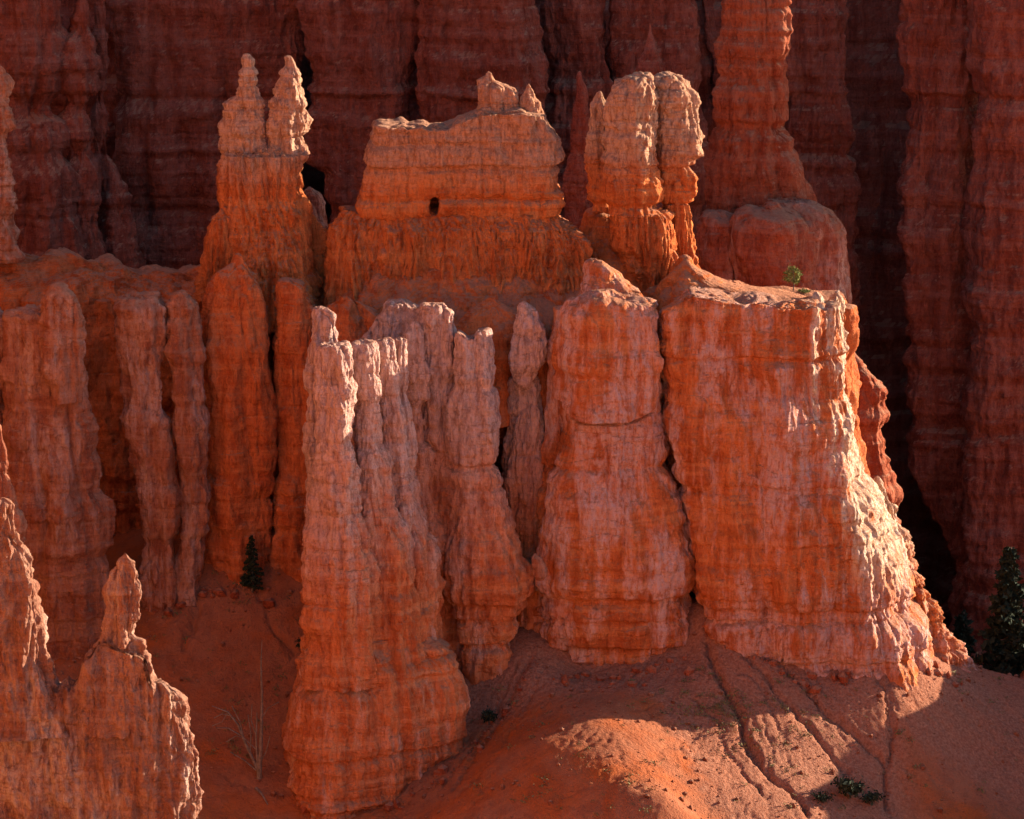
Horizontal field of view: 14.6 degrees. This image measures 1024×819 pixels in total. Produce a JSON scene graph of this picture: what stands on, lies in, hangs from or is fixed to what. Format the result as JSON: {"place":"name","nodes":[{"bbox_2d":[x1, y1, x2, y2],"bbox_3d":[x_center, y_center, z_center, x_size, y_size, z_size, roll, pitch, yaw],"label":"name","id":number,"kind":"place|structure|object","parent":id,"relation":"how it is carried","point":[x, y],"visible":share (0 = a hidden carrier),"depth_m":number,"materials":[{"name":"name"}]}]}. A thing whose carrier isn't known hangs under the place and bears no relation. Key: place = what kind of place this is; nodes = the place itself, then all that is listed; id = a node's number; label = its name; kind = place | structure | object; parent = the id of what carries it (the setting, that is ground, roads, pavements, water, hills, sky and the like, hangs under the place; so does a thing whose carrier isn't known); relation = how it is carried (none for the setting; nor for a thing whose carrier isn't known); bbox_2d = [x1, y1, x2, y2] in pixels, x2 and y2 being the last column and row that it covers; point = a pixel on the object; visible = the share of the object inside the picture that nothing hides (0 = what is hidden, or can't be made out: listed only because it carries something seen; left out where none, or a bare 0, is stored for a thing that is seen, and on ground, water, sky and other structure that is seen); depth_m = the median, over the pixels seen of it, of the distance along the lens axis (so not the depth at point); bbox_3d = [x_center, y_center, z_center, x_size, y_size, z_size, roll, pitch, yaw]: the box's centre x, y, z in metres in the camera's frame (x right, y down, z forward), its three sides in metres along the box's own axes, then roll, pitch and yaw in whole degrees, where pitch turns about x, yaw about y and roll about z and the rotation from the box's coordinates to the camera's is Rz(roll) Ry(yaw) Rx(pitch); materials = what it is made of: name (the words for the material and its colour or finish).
{"place":"outdoors","nodes":[
{"label":"outdoors","id":0,"kind":"place"},
{"bbox_2d":[269,277,312,582],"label":"hoodoo","id":1,"kind":"object","parent":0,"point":[292,302],"visible":0.58,"depth_m":390.07,"materials":[{"name":"orange stone"}]},
{"bbox_2d":[50,0,978,628],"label":"cliff","id":2,"kind":"structure","parent":0,"point":[878,100],"depth_m":498.62,"materials":[{"name":"brown stone"}]},
{"bbox_2d":[54,526,1023,818],"bbox_3d":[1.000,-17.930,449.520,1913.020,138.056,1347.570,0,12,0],"label":"ground","id":3,"kind":"structure","parent":0,"point":[948,732],"depth_m":381.07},
{"bbox_2d":[0,425,27,543],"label":"hoodoo","id":4,"kind":"object","parent":3,"relation":"on","point":[7,489],"visible":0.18,"depth_m":359.78,"materials":[{"name":"orange stone"}]},
{"bbox_2d":[0,0,85,258],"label":"rock pillar","id":5,"kind":"object","parent":3,"relation":"on","point":[34,34],"visible":0.72,"depth_m":439.77,"materials":[{"name":"stone"}]},
{"bbox_2d":[0,282,115,660],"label":"buff hoodoo","id":6,"kind":"object","parent":3,"relation":"on","point":[50,429],"visible":0.71,"depth_m":380.59,"materials":[{"name":"orange stone"}]},
{"bbox_2d":[58,0,106,259],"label":"rock pillar","id":7,"kind":"object","parent":3,"relation":"on","point":[81,63],"visible":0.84,"depth_m":442.06,"materials":[{"name":"stone"}]},
{"bbox_2d":[0,497,203,818],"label":"foreground spur","id":8,"kind":"structure","parent":3,"relation":"on","point":[107,733],"depth_m":340.44,"materials":[{"name":"orange stone"}]},
{"bbox_2d":[90,0,143,268],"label":"rock pillar","id":9,"kind":"object","parent":3,"relation":"on","point":[117,226],"visible":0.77,"depth_m":447.57,"materials":[{"name":"red stone"}]},
{"bbox_2d":[113,290,210,611],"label":"twin column hoodoo","id":10,"kind":"object","parent":3,"relation":"on","point":[152,329],"visible":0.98,"depth_m":386.23,"materials":[{"name":"brown stone"}]},
{"bbox_2d":[105,0,305,268],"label":"rock pillar","id":11,"kind":"object","parent":3,"relation":"on","point":[178,66],"visible":0.49,"depth_m":453.43,"materials":[{"name":"red stone"}]},
{"bbox_2d":[200,253,277,584],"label":"hoodoo","id":12,"kind":"object","parent":3,"relation":"on","point":[240,405],"visible":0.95,"depth_m":388.85,"materials":[{"name":"orange stone"}]},
{"bbox_2d":[212,643,278,778],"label":"dead tree","id":13,"kind":"object","parent":3,"relation":"on","point":[257,763],"visible":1,"depth_m":376.03,"materials":[{"name":"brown wood"}]},
{"bbox_2d":[240,535,264,592],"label":"conifer tree","id":14,"kind":"object","parent":3,"relation":"on","point":[250,578],"visible":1,"depth_m":390.40,"materials":[{"name":"green plant"}]},
{"bbox_2d":[255,787,267,804],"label":"fallen branch","id":15,"kind":"object","parent":3,"relation":"on","point":[259,792],"visible":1,"depth_m":375.18,"materials":[{"name":"brown wood"}]},
{"bbox_2d":[295,0,419,223],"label":"rock pillar","id":16,"kind":"object","parent":3,"relation":"on","point":[359,54],"visible":0.45,"depth_m":447.74,"materials":[{"name":"red stone"}]},
{"bbox_2d":[281,298,470,818],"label":"front hoodoo","id":17,"kind":"object","parent":3,"relation":"on","point":[379,705],"visible":0.97,"depth_m":372.88,"materials":[{"name":"orange stone"}]},
{"bbox_2d":[404,302,463,670],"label":"hoodoo","id":18,"kind":"object","parent":3,"relation":"on","point":[430,332],"visible":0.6,"depth_m":382.36,"materials":[{"name":"orange stone"}]},
{"bbox_2d":[0,247,869,532],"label":"rock ridge","id":19,"kind":"object","parent":3,"relation":"on","point":[99,285],"visible":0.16,"depth_m":396.88,"materials":[{"name":"orange stone"}]},
{"bbox_2d":[0,64,25,263],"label":"hoodoo","id":20,"kind":"object","parent":19,"relation":"on","point":[11,251],"visible":1,"depth_m":393.89,"materials":[{"name":"stone"}]},
{"bbox_2d":[194,53,326,333],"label":"twin spire hoodoo","id":21,"kind":"object","parent":19,"relation":"on","point":[268,226],"visible":0.84,"depth_m":392.60,"materials":[{"name":"orange stone"}]},
{"bbox_2d":[304,187,327,229],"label":"boulder","id":22,"kind":"object","parent":19,"relation":"on","point":[316,199],"visible":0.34,"depth_m":404.05,"materials":[{"name":"brown stone"}]},
{"bbox_2d":[323,71,592,306],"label":"castle rock","id":23,"kind":"object","parent":19,"relation":"on","point":[477,192],"visible":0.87,"depth_m":392.52,"materials":[{"name":"orange stone"}]},
{"bbox_2d":[579,71,805,335],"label":"round headed hoodoo","id":24,"kind":"object","parent":19,"relation":"on","point":[643,150],"visible":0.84,"depth_m":393.72,"materials":[{"name":"orange stone"}]},
{"bbox_2d":[782,263,802,290],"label":"pine tree","id":25,"kind":"object","parent":19,"relation":"on","point":[793,269],"visible":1,"depth_m":399.98,"materials":[{"name":"green plant"}]},
{"bbox_2d":[797,288,810,292],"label":"shrub","id":26,"kind":"object","parent":19,"relation":"on","point":[802,290],"visible":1,"depth_m":399.65,"materials":[{"name":"green plant"}]},
{"bbox_2d":[414,0,549,122],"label":"rock pillar","id":27,"kind":"object","parent":3,"relation":"on","point":[463,46],"visible":0.3,"depth_m":444.56,"materials":[{"name":"red stone"}]},
{"bbox_2d":[442,327,534,684],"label":"hoodoo","id":28,"kind":"object","parent":3,"relation":"on","point":[489,588],"visible":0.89,"depth_m":382.68,"materials":[{"name":"orange stone"}]},
{"bbox_2d":[481,705,497,724],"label":"shrub","id":29,"kind":"object","parent":3,"relation":"on","point":[489,715],"visible":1,"depth_m":382.43,"materials":[{"name":"green plant"}]},
{"bbox_2d":[500,301,547,629],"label":"slim hoodoo","id":30,"kind":"object","parent":3,"relation":"on","point":[522,465],"visible":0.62,"depth_m":387.80,"materials":[{"name":"orange stone"}]},
{"bbox_2d":[531,553,547,580],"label":"boulder","id":31,"kind":"object","parent":3,"relation":"on","point":[539,567],"visible":1,"depth_m":380.94,"materials":[{"name":"orange stone"}]},
{"bbox_2d":[59,531,1023,818],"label":"loose stones","id":32,"kind":"object","parent":3,"relation":"on","point":[691,781],"visible":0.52,"depth_m":380.14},
{"bbox_2d":[138,583,962,812],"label":"rubble","id":33,"kind":"object","parent":3,"relation":"on","point":[844,676],"visible":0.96,"depth_m":385.56,"materials":[{"name":"orange stone"}]},
{"bbox_2d":[540,0,613,216],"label":"rock pillar","id":34,"kind":"object","parent":3,"relation":"on","point":[573,35],"visible":0.3,"depth_m":453.18,"materials":[{"name":"red stone"}]},
{"bbox_2d":[562,71,592,228],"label":"rock needle","id":35,"kind":"object","parent":3,"relation":"on","point":[574,190],"visible":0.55,"depth_m":414.02,"materials":[{"name":"stone"}]},
{"bbox_2d":[151,570,1019,816],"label":"dry tufts","id":36,"kind":"object","parent":3,"relation":"on","point":[723,713],"visible":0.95,"depth_m":380.06,"materials":[{"name":"brown plant"}]},
{"bbox_2d":[530,258,695,666],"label":"central buttress","id":37,"kind":"structure","parent":3,"relation":"on","point":[617,584],"depth_m":383.85,"materials":[{"name":"orange stone"}]},
{"bbox_2d":[635,24,666,209],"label":"rock needle","id":38,"kind":"object","parent":3,"relation":"on","point":[650,60],"visible":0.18,"depth_m":426.10,"materials":[{"name":"stone"}]},
{"bbox_2d":[604,0,708,235],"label":"rock pillar","id":39,"kind":"object","parent":3,"relation":"on","point":[675,28],"visible":0.27,"depth_m":453.94,"materials":[{"name":"red stone"}]},
{"bbox_2d":[694,0,903,524],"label":"rock tower","id":40,"kind":"structure","parent":3,"relation":"on","point":[766,218],"depth_m":415.61,"materials":[{"name":"stone"}]},
{"bbox_2d":[658,286,977,691],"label":"buttress","id":41,"kind":"structure","parent":3,"relation":"on","point":[801,545],"depth_m":383.54,"materials":[{"name":"orange stone"}]},
{"bbox_2d":[811,790,835,803],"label":"shrub","id":42,"kind":"object","parent":3,"relation":"on","point":[819,796],"visible":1,"depth_m":372.94,"materials":[{"name":"green plant"}]},
{"bbox_2d":[785,0,863,358],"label":"rock pillar","id":43,"kind":"object","parent":3,"relation":"on","point":[819,127],"visible":0.34,"depth_m":466.99,"materials":[{"name":"red stone"}]},
{"bbox_2d":[830,774,865,798],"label":"shrub","id":44,"kind":"object","parent":3,"relation":"on","point":[846,785],"visible":1,"depth_m":374.34,"materials":[{"name":"green plant"}]},
{"bbox_2d":[860,787,889,805],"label":"shrub","id":45,"kind":"object","parent":3,"relation":"on","point":[870,797],"visible":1,"depth_m":375.40,"materials":[{"name":"green plant"}]},
{"bbox_2d":[895,0,978,631],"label":"rock pillar","id":46,"kind":"object","parent":3,"relation":"on","point":[938,161],"visible":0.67,"depth_m":452.45,"materials":[{"name":"brown stone"}]},
{"bbox_2d":[951,609,976,657],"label":"conifer tree","id":47,"kind":"object","parent":3,"relation":"on","point":[962,631],"visible":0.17,"depth_m":439.62,"materials":[{"name":"green plant"}]},
{"bbox_2d":[959,0,1023,665],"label":"rock pillar","id":48,"kind":"object","parent":3,"relation":"on","point":[991,232],"visible":0.89,"depth_m":447.45,"materials":[{"name":"brown stone"}]},
{"bbox_2d":[972,546,1023,677],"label":"conifer tree","id":49,"kind":"object","parent":3,"relation":"on","point":[1004,643],"visible":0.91,"depth_m":418.01,"materials":[{"name":"green plant"}]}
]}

